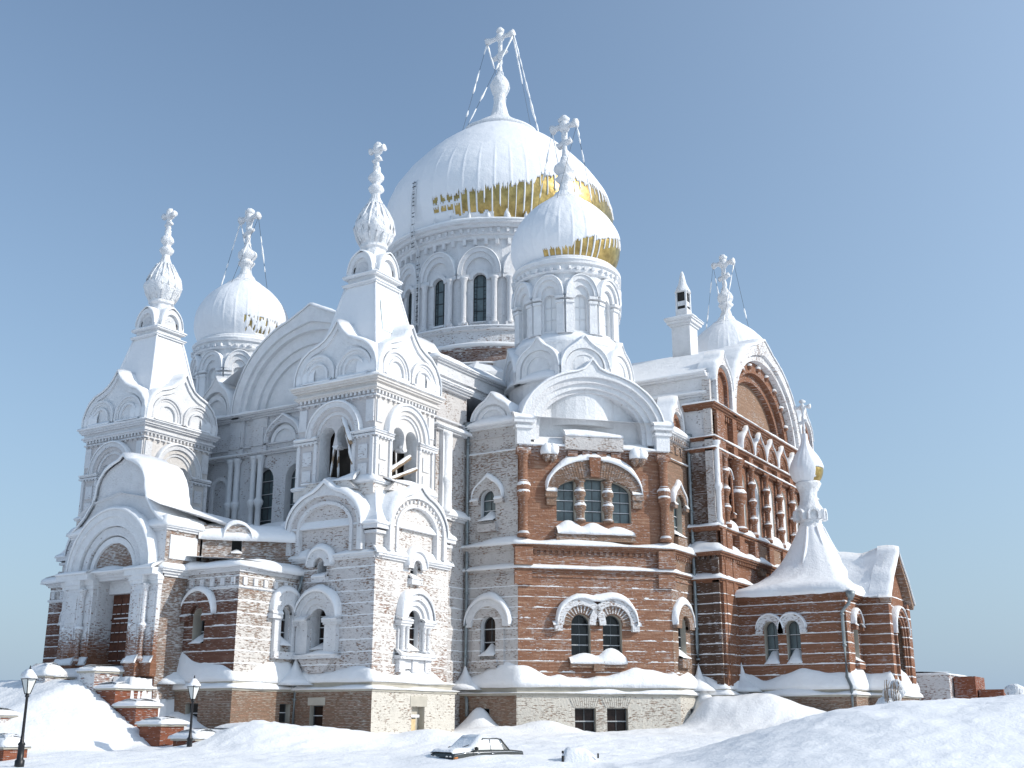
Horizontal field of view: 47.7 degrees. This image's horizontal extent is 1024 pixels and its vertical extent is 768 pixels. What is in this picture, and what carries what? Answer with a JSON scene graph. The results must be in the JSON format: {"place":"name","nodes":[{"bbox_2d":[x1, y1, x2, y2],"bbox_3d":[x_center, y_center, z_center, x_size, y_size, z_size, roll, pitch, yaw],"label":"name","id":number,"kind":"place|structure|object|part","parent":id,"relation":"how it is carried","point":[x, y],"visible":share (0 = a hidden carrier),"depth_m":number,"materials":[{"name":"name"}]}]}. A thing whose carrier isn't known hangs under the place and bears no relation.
{"place":"outdoors","nodes":[
{"label":"outdoors","id":0,"kind":"place"},
{"bbox_2d":[0,676,1023,767],"bbox_3d":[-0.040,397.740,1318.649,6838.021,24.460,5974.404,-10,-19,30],"label":"snow ground","id":1,"kind":"structure","parent":0,"point":[75,723],"depth_m":53.75,"materials":[{"name":"white snow"}]},
{"bbox_2d":[0,707,20,722],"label":"garden wall","id":2,"kind":"structure","parent":1,"relation":"on","point":[6,714],"depth_m":59.53,"materials":[{"name":"paint"}]},
{"bbox_2d":[0,733,33,760],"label":"brick pillar","id":3,"kind":"structure","parent":1,"relation":"on","point":[9,746],"depth_m":51.00,"materials":[{"name":"paint"}]},
{"bbox_2d":[14,665,37,766],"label":"street lamp","id":4,"kind":"object","parent":1,"relation":"on","point":[29,678],"visible":1,"depth_m":49.14,"materials":[{"name":"black metal"}]},
{"bbox_2d":[21,662,78,681],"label":"stair parapet","id":5,"kind":"structure","parent":1,"relation":"on","point":[46,671],"depth_m":65.88,"materials":[{"name":"paint"}]},
{"bbox_2d":[75,664,214,746],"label":"stair parapet","id":6,"kind":"structure","parent":1,"relation":"on","point":[141,715],"depth_m":62.55,"materials":[{"name":"paint"}]},
{"bbox_2d":[187,675,200,746],"bbox_3d":[-16.151,16.826,58.271,0.738,4.200,0.697,-10,-19,30],"label":"street lamp","id":7,"kind":"object","parent":1,"relation":"on","point":[194,685],"visible":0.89,"depth_m":58.44,"materials":[{"name":"black metal"}]},
{"bbox_2d":[207,728,225,731],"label":"brick wall","id":8,"kind":"structure","parent":1,"relation":"on","point":[216,729],"depth_m":61.21,"materials":[{"name":"paint"}]},
{"bbox_2d":[430,734,522,759],"bbox_3d":[-1.542,16.466,51.660,4.420,1.600,2.020,14,-22,-40],"label":"parked car","id":9,"kind":"object","parent":1,"relation":"on","point":[464,746],"visible":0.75,"depth_m":51.07,"materials":[{"name":"grey paint"}]},
{"bbox_3d":[-1.380,15.911,50.996,1.040,0.430,0.107,14,-22,-40],"label":"side window","id":10,"kind":"part","parent":9,"relation":"part of","materials":[{"name":"white glass"}]},
{"bbox_3d":[-0.670,16.091,51.609,0.750,0.430,0.107,14,-22,-40],"label":"side window","id":11,"kind":"part","parent":9,"relation":"part of","materials":[{"name":"white glass"}]},
{"bbox_2d":[40,27,923,733],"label":"cathedral","id":12,"kind":"structure","parent":1,"relation":"on","point":[454,459],"depth_m":80.62,"materials":[{"name":"paint"}]},
{"bbox_2d":[561,746,598,761],"bbox_3d":[2.950,16.274,50.667,1.640,0.767,1.600,0,-16,0],"label":"buried car","id":13,"kind":"object","parent":1,"relation":"on","point":[574,754],"visible":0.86,"depth_m":50.02,"materials":[{"name":"white"}]},
{"bbox_2d":[876,679,905,703],"bbox_3d":[20.083,16.870,61.651,1.679,2.224,1.495,-10,-19,30],"label":"frozen shrub","id":14,"kind":"object","parent":1,"relation":"on","point":[895,691],"visible":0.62,"depth_m":61.53,"materials":[{"name":"white wood"}]},
{"bbox_2d":[916,672,1005,700],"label":"annexe wall","id":15,"kind":"structure","parent":1,"relation":"on","point":[938,685],"depth_m":90.28,"materials":[{"name":"brick"}]},
{"bbox_2d":[1004,684,1023,694],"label":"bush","id":16,"kind":"object","parent":1,"relation":"on","point":[1013,689],"visible":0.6,"depth_m":57.72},
{"bbox_2d":[0,0,1023,688],"label":"sky","id":17,"kind":"structure","parent":0,"point":[858,164],"materials":[{"name":"blue"}]}
]}

